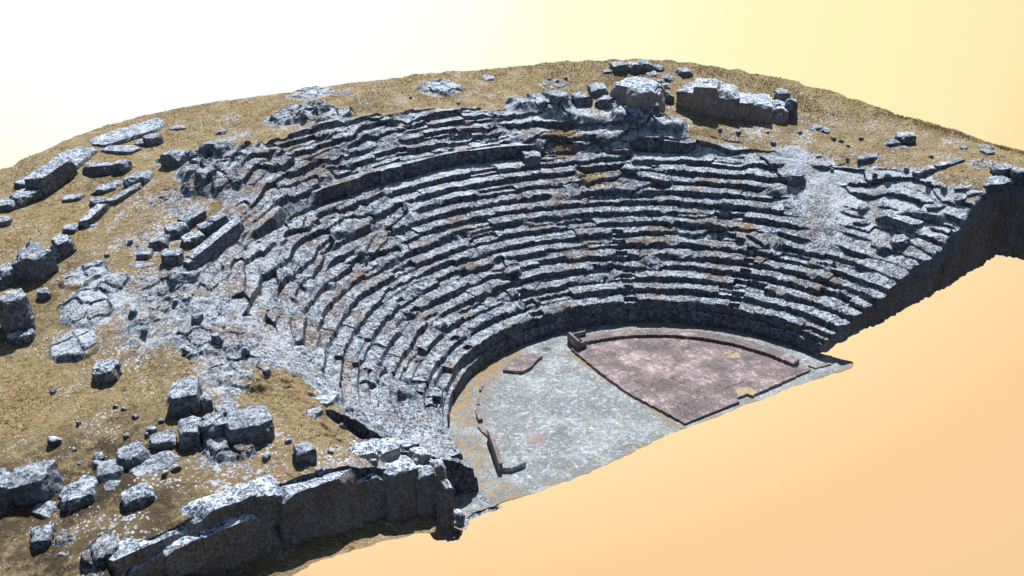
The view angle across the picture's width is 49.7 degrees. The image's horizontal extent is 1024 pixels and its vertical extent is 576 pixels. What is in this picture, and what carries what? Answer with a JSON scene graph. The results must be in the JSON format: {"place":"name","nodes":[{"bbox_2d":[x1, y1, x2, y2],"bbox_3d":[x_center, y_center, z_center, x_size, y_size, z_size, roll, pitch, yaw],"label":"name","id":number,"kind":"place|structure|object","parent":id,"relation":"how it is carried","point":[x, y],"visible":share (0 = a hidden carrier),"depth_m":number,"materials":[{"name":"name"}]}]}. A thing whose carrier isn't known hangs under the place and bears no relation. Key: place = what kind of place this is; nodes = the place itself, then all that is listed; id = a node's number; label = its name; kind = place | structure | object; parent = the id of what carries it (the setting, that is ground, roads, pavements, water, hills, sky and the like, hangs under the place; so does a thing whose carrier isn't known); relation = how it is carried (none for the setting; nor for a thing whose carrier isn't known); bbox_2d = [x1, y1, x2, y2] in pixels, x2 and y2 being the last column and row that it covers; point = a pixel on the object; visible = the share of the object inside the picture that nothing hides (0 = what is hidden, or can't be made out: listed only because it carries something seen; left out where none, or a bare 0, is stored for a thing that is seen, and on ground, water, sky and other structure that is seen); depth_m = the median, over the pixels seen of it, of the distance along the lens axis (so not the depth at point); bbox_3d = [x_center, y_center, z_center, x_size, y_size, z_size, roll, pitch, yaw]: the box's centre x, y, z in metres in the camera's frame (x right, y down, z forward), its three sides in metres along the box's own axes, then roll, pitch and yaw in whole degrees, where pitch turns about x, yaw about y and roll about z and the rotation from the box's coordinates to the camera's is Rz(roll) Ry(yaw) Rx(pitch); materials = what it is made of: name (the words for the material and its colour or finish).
{"place":"outdoors","nodes":[
{"label":"outdoors","id":0,"kind":"place"},
{"bbox_2d":[0,59,1023,575],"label":"hillside","id":1,"kind":"structure","parent":0,"point":[92,323],"depth_m":47.46,"materials":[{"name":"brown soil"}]},
{"bbox_2d":[0,215,12,226],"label":"stone block","id":2,"kind":"structure","parent":1,"relation":"on","point":[5,221],"depth_m":54.00,"materials":[{"name":"stone"}]},
{"bbox_2d":[0,467,14,508],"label":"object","id":3,"kind":"structure","parent":1,"relation":"on","point":[6,500],"depth_m":36.59,"materials":[{"name":"stone"}]},
{"bbox_2d":[0,198,19,211],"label":"stone block","id":4,"kind":"structure","parent":1,"relation":"on","point":[7,204],"depth_m":55.44,"materials":[{"name":"stone"}]},
{"bbox_2d":[0,262,22,288],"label":"boulder","id":5,"kind":"object","parent":1,"relation":"on","point":[10,275],"visible":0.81,"depth_m":48.69,"materials":[{"name":"stone"}]},
{"bbox_2d":[0,288,36,333],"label":"boulder","id":6,"kind":"object","parent":1,"relation":"on","point":[16,312],"visible":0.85,"depth_m":44.92,"materials":[{"name":"stone"}]},
{"bbox_2d":[6,328,36,345],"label":"stone block","id":7,"kind":"structure","parent":1,"relation":"on","point":[22,337],"depth_m":44.83,"materials":[{"name":"stone"}]},
{"bbox_2d":[9,188,43,207],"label":"stone block","id":8,"kind":"structure","parent":1,"relation":"on","point":[23,197],"depth_m":56.12,"materials":[{"name":"stone"}]},
{"bbox_2d":[11,246,58,282],"bbox_3d":[-21.264,-0.972,49.295,1.595,1.586,1.449,13,27,26],"label":"boulder","id":9,"kind":"object","parent":1,"relation":"on","point":[34,264],"visible":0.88,"depth_m":48.82,"materials":[{"name":"stone"}]},
{"bbox_2d":[8,460,63,505],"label":"boulder","id":10,"kind":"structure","parent":1,"relation":"on","point":[37,482],"depth_m":36.67,"materials":[{"name":"stone"}]},
{"bbox_2d":[30,522,56,550],"bbox_3d":[-14.947,8.011,35.329,0.872,0.814,1.020,-5,25,-12],"label":"boulder","id":11,"kind":"object","parent":1,"relation":"on","point":[42,536],"visible":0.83,"depth_m":35.02,"materials":[{"name":"stone"}]},
{"bbox_2d":[37,287,51,300],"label":"stone block","id":12,"kind":"object","parent":1,"relation":"on","point":[44,294],"depth_m":47.41,"materials":[{"name":"stone"}]},
{"bbox_2d":[32,500,57,518],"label":"boulder","id":13,"kind":"object","parent":1,"relation":"on","point":[46,509],"visible":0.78,"depth_m":36.24,"materials":[{"name":"stone"}]},
{"bbox_2d":[24,156,77,196],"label":"stone block","id":14,"kind":"structure","parent":1,"relation":"on","point":[51,176],"depth_m":57.31,"materials":[{"name":"stone"}]},
{"bbox_2d":[47,436,61,447],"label":"loose stone","id":15,"kind":"object","parent":1,"relation":"on","point":[53,441],"visible":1,"depth_m":39.31,"materials":[{"name":"stone"}]},
{"bbox_2d":[48,245,62,259],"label":"stone block","id":16,"kind":"structure","parent":1,"relation":"on","point":[57,255],"depth_m":50.51,"materials":[{"name":"stone"}]},
{"bbox_2d":[51,233,76,257],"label":"stone block","id":17,"kind":"structure","parent":16,"relation":"on","point":[64,245],"depth_m":50.62,"materials":[{"name":"stone"}]},
{"bbox_2d":[62,223,80,233],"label":"stone block","id":18,"kind":"structure","parent":1,"relation":"on","point":[69,228],"depth_m":52.70,"materials":[{"name":"stone"}]},
{"bbox_2d":[49,146,98,169],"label":"stone slab","id":19,"kind":"structure","parent":1,"relation":"on","point":[79,156],"depth_m":60.71,"materials":[{"name":"stone"}]},
{"bbox_2d":[62,194,85,202],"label":"stone slab","id":20,"kind":"structure","parent":1,"relation":"on","point":[71,198],"depth_m":56.15,"materials":[{"name":"stone"}]},
{"bbox_2d":[58,475,98,511],"bbox_3d":[-14.375,6.895,36.797,1.310,0.822,1.528,-5,25,-12],"label":"boulder","id":21,"kind":"object","parent":1,"relation":"on","point":[81,492],"visible":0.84,"depth_m":36.35,"materials":[{"name":"stone"}]},
{"bbox_2d":[78,203,109,228],"bbox_3d":[-20.297,-3.475,53.880,0.543,0.884,2.153,6,25,13],"label":"kerb stone","id":22,"kind":"object","parent":1,"relation":"on","point":[92,215],"visible":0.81,"depth_m":53.50,"materials":[{"name":"stone"}]},
{"bbox_2d":[82,162,112,174],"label":"stone block","id":23,"kind":"structure","parent":1,"relation":"on","point":[100,168],"depth_m":58.69,"materials":[{"name":"stone"}]},
{"bbox_2d":[89,196,108,206],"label":"stone block","id":24,"kind":"structure","parent":1,"relation":"on","point":[94,201],"depth_m":55.24,"materials":[{"name":"stone"}]},
{"bbox_2d":[90,184,116,194],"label":"boulder","id":25,"kind":"object","parent":1,"relation":"on","point":[102,189],"visible":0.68,"depth_m":56.58,"materials":[{"name":"stone"}]},
{"bbox_2d":[92,359,121,385],"bbox_3d":[-15.793,3.342,43.189,1.156,1.003,1.336,-9,26,-20],"label":"boulder","id":26,"kind":"object","parent":1,"relation":"on","point":[106,371],"visible":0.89,"depth_m":42.71,"materials":[{"name":"stone"}]},
{"bbox_2d":[96,458,123,482],"bbox_3d":[-13.624,6.301,37.654,0.986,0.662,1.070,-6,25,-13],"label":"stone block","id":27,"kind":"object","parent":1,"relation":"on","point":[110,469],"depth_m":37.34,"materials":[{"name":"stone"}]},
{"bbox_2d":[103,480,120,491],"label":"stone block","id":28,"kind":"structure","parent":1,"relation":"on","point":[110,485],"depth_m":36.86,"materials":[{"name":"stone"}]},
{"bbox_2d":[100,145,141,154],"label":"stone block","id":29,"kind":"structure","parent":1,"relation":"on","point":[123,149],"depth_m":61.37,"materials":[{"name":"stone"}]},
{"bbox_2d":[112,159,132,173],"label":"stone block","id":30,"kind":"object","parent":1,"relation":"on","point":[124,166],"depth_m":58.49,"materials":[{"name":"stone"}]},
{"bbox_2d":[106,183,142,205],"bbox_3d":[-19.386,-4.611,55.567,0.484,0.866,2.176,15,28,30],"label":"kerb stone","id":31,"kind":"object","parent":1,"relation":"on","point":[122,195],"visible":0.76,"depth_m":55.29,"materials":[{"name":"stone"}]},
{"bbox_2d":[90,118,165,146],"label":"stone slab","id":32,"kind":"structure","parent":1,"relation":"on","point":[119,136],"depth_m":63.43,"materials":[{"name":"stone"}]},
{"bbox_2d":[115,440,149,470],"bbox_3d":[-13.092,5.869,38.100,1.220,0.822,1.082,-16,29,-31],"label":"stone block","id":33,"kind":"object","parent":1,"relation":"on","point":[133,454],"depth_m":37.77,"materials":[{"name":"stone"}]},
{"bbox_2d":[123,170,154,188],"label":"stone block","id":34,"kind":"object","parent":1,"relation":"on","point":[144,177],"depth_m":56.55,"materials":[{"name":"stone"}]},
{"bbox_2d":[121,483,157,511],"bbox_3d":[-12.151,6.894,36.198,1.196,0.783,0.905,-11,27,-23],"label":"boulder","id":35,"kind":"object","parent":1,"relation":"on","point":[140,495],"visible":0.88,"depth_m":35.91,"materials":[{"name":"stone"}]},
{"bbox_2d":[128,260,153,268],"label":"stone block","id":36,"kind":"structure","parent":1,"relation":"on","point":[138,264],"depth_m":49.32,"materials":[{"name":"stone"}]},
{"bbox_2d":[136,248,152,259],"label":"stone block","id":37,"kind":"object","parent":1,"relation":"on","point":[145,254],"depth_m":49.89,"materials":[{"name":"stone"}]},
{"bbox_2d":[143,133,163,146],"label":"stone block","id":38,"kind":"object","parent":1,"relation":"on","point":[151,139],"depth_m":62.08,"materials":[{"name":"stone"}]},
{"bbox_2d":[129,450,179,476],"bbox_3d":[-12.249,6.105,37.907,1.760,0.417,1.364,-16,29,-31],"label":"boulder","id":39,"kind":"object","parent":1,"relation":"on","point":[161,460],"visible":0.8,"depth_m":37.73,"materials":[{"name":"stone"}]},
{"bbox_2d":[149,233,171,248],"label":"stone block","id":40,"kind":"object","parent":1,"relation":"on","point":[159,241],"depth_m":50.65,"materials":[{"name":"stone"}]},
{"bbox_2d":[149,430,177,450],"bbox_3d":[-12.244,5.447,38.906,0.971,0.712,0.869,-11,27,-23],"label":"stone block","id":41,"kind":"object","parent":1,"relation":"on","point":[163,440],"depth_m":38.63,"materials":[{"name":"stone"}]},
{"bbox_2d":[160,248,183,266],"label":"stone block","id":42,"kind":"object","parent":1,"relation":"on","point":[172,257],"depth_m":48.79,"materials":[{"name":"stone"}]},
{"bbox_2d":[160,149,192,167],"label":"boulder","id":43,"kind":"object","parent":1,"relation":"on","point":[175,158],"visible":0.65,"depth_m":57.68,"materials":[{"name":"stone"}]},
{"bbox_2d":[164,222,189,238],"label":"stone block","id":44,"kind":"object","parent":1,"relation":"on","point":[177,230],"depth_m":51.40,"materials":[{"name":"stone"}]},
{"bbox_2d":[167,266,199,285],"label":"boulder","id":45,"kind":"object","parent":1,"relation":"on","point":[180,274],"visible":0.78,"depth_m":47.57,"materials":[{"name":"stone"}]},
{"bbox_2d":[167,376,202,416],"bbox_3d":[-12.119,4.137,41.126,1.227,1.222,1.544,-5,25,-11],"label":"stone block","id":46,"kind":"object","parent":1,"relation":"on","point":[184,395],"depth_m":40.53,"materials":[{"name":"stone"}]},
{"bbox_2d":[178,416,200,450],"bbox_3d":[-11.331,5.170,39.003,0.811,1.064,1.304,-4,25,-8],"label":"stone block","id":47,"kind":"object","parent":1,"relation":"on","point":[189,433],"depth_m":38.50,"materials":[{"name":"stone"}]},
{"bbox_2d":[177,209,206,228],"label":"stone block","id":48,"kind":"object","parent":1,"relation":"on","point":[193,218],"depth_m":52.30,"materials":[{"name":"stone"}]},
{"bbox_2d":[180,230,204,248],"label":"stone block","id":49,"kind":"object","parent":1,"relation":"on","point":[193,239],"depth_m":50.69,"materials":[{"name":"stone"}]},
{"bbox_2d":[194,167,216,183],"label":"boulder","id":50,"kind":"object","parent":1,"relation":"on","point":[203,175],"visible":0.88,"depth_m":54.59,"materials":[{"name":"stone"}]},
{"bbox_2d":[200,393,213,412],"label":"stone block","id":51,"kind":"object","parent":1,"relation":"on","point":[206,403],"depth_m":40.61,"materials":[{"name":"stone"}]},
{"bbox_2d":[197,221,216,235],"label":"stone block","id":52,"kind":"object","parent":1,"relation":"on","point":[206,228],"depth_m":51.55,"materials":[{"name":"stone"}]},
{"bbox_2d":[199,412,222,441],"bbox_3d":[-10.534,4.994,39.141,0.800,1.033,1.197,9,26,19],"label":"stone block","id":53,"kind":"object","parent":1,"relation":"on","point":[205,428],"depth_m":38.65,"materials":[{"name":"stone"}]},
{"bbox_2d":[201,412,226,437],"bbox_3d":[-10.500,4.907,39.157,0.818,0.758,1.190,-17,29,-32],"label":"stone block","id":54,"kind":"object","parent":1,"relation":"on","point":[219,425],"depth_m":38.70,"materials":[{"name":"stone"}]},
{"bbox_2d":[197,139,232,155],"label":"boulder","id":55,"kind":"object","parent":1,"relation":"on","point":[220,147],"visible":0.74,"depth_m":57.03,"materials":[{"name":"stone"}]},
{"bbox_2d":[205,212,228,228],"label":"stone block","id":56,"kind":"object","parent":1,"relation":"on","point":[219,219],"depth_m":51.89,"materials":[{"name":"stone"}]},
{"bbox_2d":[215,398,235,415],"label":"stone block","id":57,"kind":"object","parent":1,"relation":"on","point":[225,407],"depth_m":40.80,"materials":[{"name":"stone"}]},
{"bbox_2d":[224,405,274,445],"bbox_3d":[-9.398,5.011,39.381,1.774,1.189,1.604,-12,27,-24],"label":"stone block","id":58,"kind":"object","parent":1,"relation":"on","point":[253,424],"depth_m":38.87,"materials":[{"name":"stone"}]},
{"bbox_2d":[107,437,464,575],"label":"retaining wall","id":59,"kind":"structure","parent":1,"relation":"on","point":[237,526],"depth_m":37.08,"materials":[{"name":"grey stone"}]},
{"bbox_2d":[293,441,316,465],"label":"boulder","id":60,"kind":"object","parent":1,"relation":"on","point":[305,452],"visible":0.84,"depth_m":37.96,"materials":[{"name":"stone"}]},
{"bbox_2d":[301,406,323,419],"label":"stone block","id":61,"kind":"object","parent":1,"relation":"on","point":[315,413],"depth_m":41.55,"materials":[{"name":"stone"}]},
{"bbox_2d":[543,90,571,105],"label":"boulder","id":62,"kind":"object","parent":1,"relation":"on","point":[555,98],"visible":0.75,"depth_m":65.71,"materials":[{"name":"stone"}]},
{"bbox_2d":[154,104,974,494],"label":"rock cut theatre","id":63,"kind":"structure","parent":1,"relation":"on","point":[404,274],"depth_m":57.10,"materials":[{"name":"grey stone"}]},
{"bbox_2d":[183,258,197,270],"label":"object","id":64,"kind":"structure","parent":63,"relation":"on","point":[190,264],"depth_m":48.08,"materials":[{"name":"stone"}]},
{"bbox_2d":[186,218,244,267],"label":"stone block","id":65,"kind":"structure","parent":63,"relation":"on","point":[209,248],"depth_m":49.88,"materials":[{"name":"stone"}]},
{"bbox_2d":[211,332,223,344],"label":"loose stone","id":66,"kind":"object","parent":63,"relation":"on","point":[217,338],"visible":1,"depth_m":44.10,"materials":[{"name":"stone"}]},
{"bbox_2d":[311,390,339,406],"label":"stone slab","id":67,"kind":"structure","parent":63,"relation":"on","point":[332,398],"depth_m":43.14,"materials":[{"name":"stone"}]},
{"bbox_2d":[396,438,419,454],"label":"stone block","id":68,"kind":"structure","parent":63,"relation":"on","point":[406,444],"depth_m":42.36,"materials":[{"name":"stone"}]},
{"bbox_2d":[520,150,541,166],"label":"stone block","id":69,"kind":"structure","parent":63,"relation":"on","point":[531,157],"depth_m":62.88,"materials":[{"name":"stone"}]},
{"bbox_2d":[570,141,593,148],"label":"boulder","id":70,"kind":"object","parent":63,"relation":"on","point":[580,144],"visible":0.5,"depth_m":64.35,"materials":[{"name":"stone"}]},
{"bbox_2d":[786,168,805,186],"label":"boulder","id":71,"kind":"object","parent":63,"relation":"on","point":[795,177],"visible":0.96,"depth_m":60.97,"materials":[{"name":"stone"}]},
{"bbox_2d":[857,203,870,213],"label":"boulder","id":72,"kind":"object","parent":63,"relation":"on","point":[863,208],"visible":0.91,"depth_m":58.43,"materials":[{"name":"stone"}]},
{"bbox_2d":[876,242,894,254],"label":"boulder","id":73,"kind":"object","parent":63,"relation":"on","point":[884,248],"visible":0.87,"depth_m":56.05,"materials":[{"name":"stone"}]},
{"bbox_2d":[876,199,898,210],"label":"stone slab","id":74,"kind":"structure","parent":63,"relation":"on","point":[885,204],"depth_m":58.27,"materials":[{"name":"stone"}]},
{"bbox_2d":[875,210,923,232],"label":"stone slab","id":75,"kind":"structure","parent":63,"relation":"on","point":[907,224],"depth_m":57.02,"materials":[{"name":"stone"}]},
{"bbox_2d":[889,234,910,249],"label":"boulder","id":76,"kind":"object","parent":63,"relation":"on","point":[901,241],"visible":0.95,"depth_m":55.87,"materials":[{"name":"stone"}]},
{"bbox_2d":[911,211,932,221],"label":"stone slab","id":77,"kind":"structure","parent":63,"relation":"on","point":[924,216],"depth_m":56.93,"materials":[{"name":"stone"}]},
{"bbox_2d":[926,203,947,211],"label":"stone slab","id":78,"kind":"structure","parent":63,"relation":"on","point":[935,207],"depth_m":56.72,"materials":[{"name":"stone"}]},
{"bbox_2d":[570,91,592,106],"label":"boulder","id":79,"kind":"object","parent":1,"relation":"on","point":[579,99],"visible":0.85,"depth_m":66.26,"materials":[{"name":"stone"}]},
{"bbox_2d":[587,82,608,97],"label":"stone block","id":80,"kind":"object","parent":1,"relation":"on","point":[596,90],"depth_m":67.42,"materials":[{"name":"stone"}]},
{"bbox_2d":[595,95,613,108],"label":"stone block","id":81,"kind":"object","parent":1,"relation":"on","point":[604,101],"depth_m":66.01,"materials":[{"name":"stone"}]},
{"bbox_2d":[610,60,628,73],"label":"stone block","id":82,"kind":"object","parent":1,"relation":"on","point":[619,67],"depth_m":70.07,"materials":[{"name":"stone"}]},
{"bbox_2d":[627,61,641,72],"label":"stone block","id":83,"kind":"object","parent":1,"relation":"on","point":[634,67],"depth_m":70.12,"materials":[{"name":"stone"}]},
{"bbox_2d":[610,76,665,112],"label":"rock outcrop","id":84,"kind":"object","parent":1,"relation":"on","point":[641,93],"visible":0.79,"depth_m":65.52,"materials":[{"name":"grey stone"}]},
{"bbox_2d":[637,59,652,71],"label":"stone block","id":85,"kind":"object","parent":1,"relation":"on","point":[646,65],"depth_m":70.24,"materials":[{"name":"stone"}]},
{"bbox_2d":[675,68,692,76],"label":"boulder","id":86,"kind":"object","parent":1,"relation":"on","point":[684,72],"visible":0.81,"depth_m":69.69,"materials":[{"name":"stone"}]},
{"bbox_2d":[676,78,788,123],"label":"rock outcrop","id":87,"kind":"object","parent":1,"relation":"on","point":[709,97],"visible":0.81,"depth_m":65.59,"materials":[{"name":"grey stone"}]},
{"bbox_2d":[774,89,789,100],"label":"stone block","id":88,"kind":"object","parent":87,"relation":"on","point":[782,94],"depth_m":67.16,"materials":[{"name":"stone"}]},
{"bbox_2d":[784,98,797,119],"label":"stone block","id":89,"kind":"structure","parent":1,"relation":"on","point":[791,105],"depth_m":65.65,"materials":[{"name":"stone"}]},
{"bbox_2d":[857,153,877,164],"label":"boulder","id":90,"kind":"object","parent":1,"relation":"on","point":[865,158],"visible":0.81,"depth_m":60.70,"materials":[{"name":"stone"}]},
{"bbox_2d":[883,139,900,146],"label":"boulder","id":91,"kind":"object","parent":1,"relation":"on","point":[891,143],"visible":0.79,"depth_m":61.81,"materials":[{"name":"stone"}]},
{"bbox_2d":[894,131,915,144],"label":"boulder","id":92,"kind":"object","parent":1,"relation":"on","point":[906,138],"visible":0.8,"depth_m":61.78,"materials":[{"name":"stone"}]},
{"bbox_2d":[815,177,1023,356],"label":"retaining wall","id":93,"kind":"structure","parent":1,"relation":"attached to","point":[989,228],"depth_m":56.35,"materials":[{"name":"grey stone"}]},
{"bbox_2d":[966,190,986,199],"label":"stone block","id":94,"kind":"structure","parent":93,"relation":"on","point":[971,193],"depth_m":56.12,"materials":[{"name":"stone"}]},
{"bbox_2d":[983,181,997,193],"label":"stone block","id":95,"kind":"structure","parent":93,"relation":"on","point":[991,186],"depth_m":56.06,"materials":[{"name":"stone"}]},
{"bbox_2d":[986,175,1012,191],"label":"stone block","id":96,"kind":"structure","parent":93,"relation":"on","point":[1004,183],"depth_m":56.03,"materials":[{"name":"stone"}]},
{"bbox_2d":[1010,167,1023,185],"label":"stone block","id":97,"kind":"structure","parent":93,"relation":"on","point":[1017,176],"depth_m":56.10,"materials":[{"name":"stone"}]},
{"bbox_2d":[912,165,936,177],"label":"stone block","id":98,"kind":"structure","parent":1,"relation":"on","point":[922,172],"depth_m":58.35,"materials":[{"name":"stone"}]},
{"bbox_2d":[954,193,967,205],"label":"stone block","id":99,"kind":"object","parent":1,"relation":"on","point":[960,199],"depth_m":56.20,"materials":[{"name":"stone"}]},
{"bbox_2d":[989,163,1012,178],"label":"stone block","id":100,"kind":"structure","parent":1,"relation":"on","point":[1003,169],"depth_m":56.86,"materials":[{"name":"stone"}]},
{"bbox_2d":[0,0,1023,575],"label":"sky","id":101,"kind":"structure","parent":0,"point":[907,459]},
{"bbox_2d":[442,322,852,541],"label":"orchestra floor","id":102,"kind":"structure","parent":0,"point":[559,412],"depth_m":49.02,"materials":[{"name":"grey stone"}]},
{"bbox_2d":[487,429,525,472],"bbox_3d":[-0.203,6.742,46.077,1.195,0.575,2.669,-5,25,-10],"label":"curved bench","id":103,"kind":"object","parent":102,"relation":"on","point":[508,457],"visible":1,"depth_m":45.65,"materials":[{"name":"stone"}]},
{"bbox_2d":[503,353,542,373],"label":"stone slab","id":104,"kind":"structure","parent":102,"relation":"on","point":[521,364],"depth_m":53.10,"materials":[{"name":"grey stone"}]},
{"bbox_2d":[567,330,586,349],"bbox_3d":[3.464,2.620,55.025,1.007,0.672,1.164,-11,27,-22],"label":"stone box","id":105,"kind":"object","parent":102,"relation":"on","point":[573,340],"visible":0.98,"depth_m":54.82,"materials":[{"name":"grey stone"}]},
{"bbox_2d":[571,328,830,424],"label":"paved platform","id":106,"kind":"structure","parent":102,"relation":"on","point":[684,377],"depth_m":52.87,"materials":[{"name":"pink stone"}]},
{"bbox_2d":[450,359,852,540],"bbox_3d":[6.623,6.313,47.982,23.493,0.300,2.122,-17,29,-32],"label":"earth edge","id":107,"kind":"object","parent":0,"point":[632,452],"visible":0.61,"depth_m":45.70,"materials":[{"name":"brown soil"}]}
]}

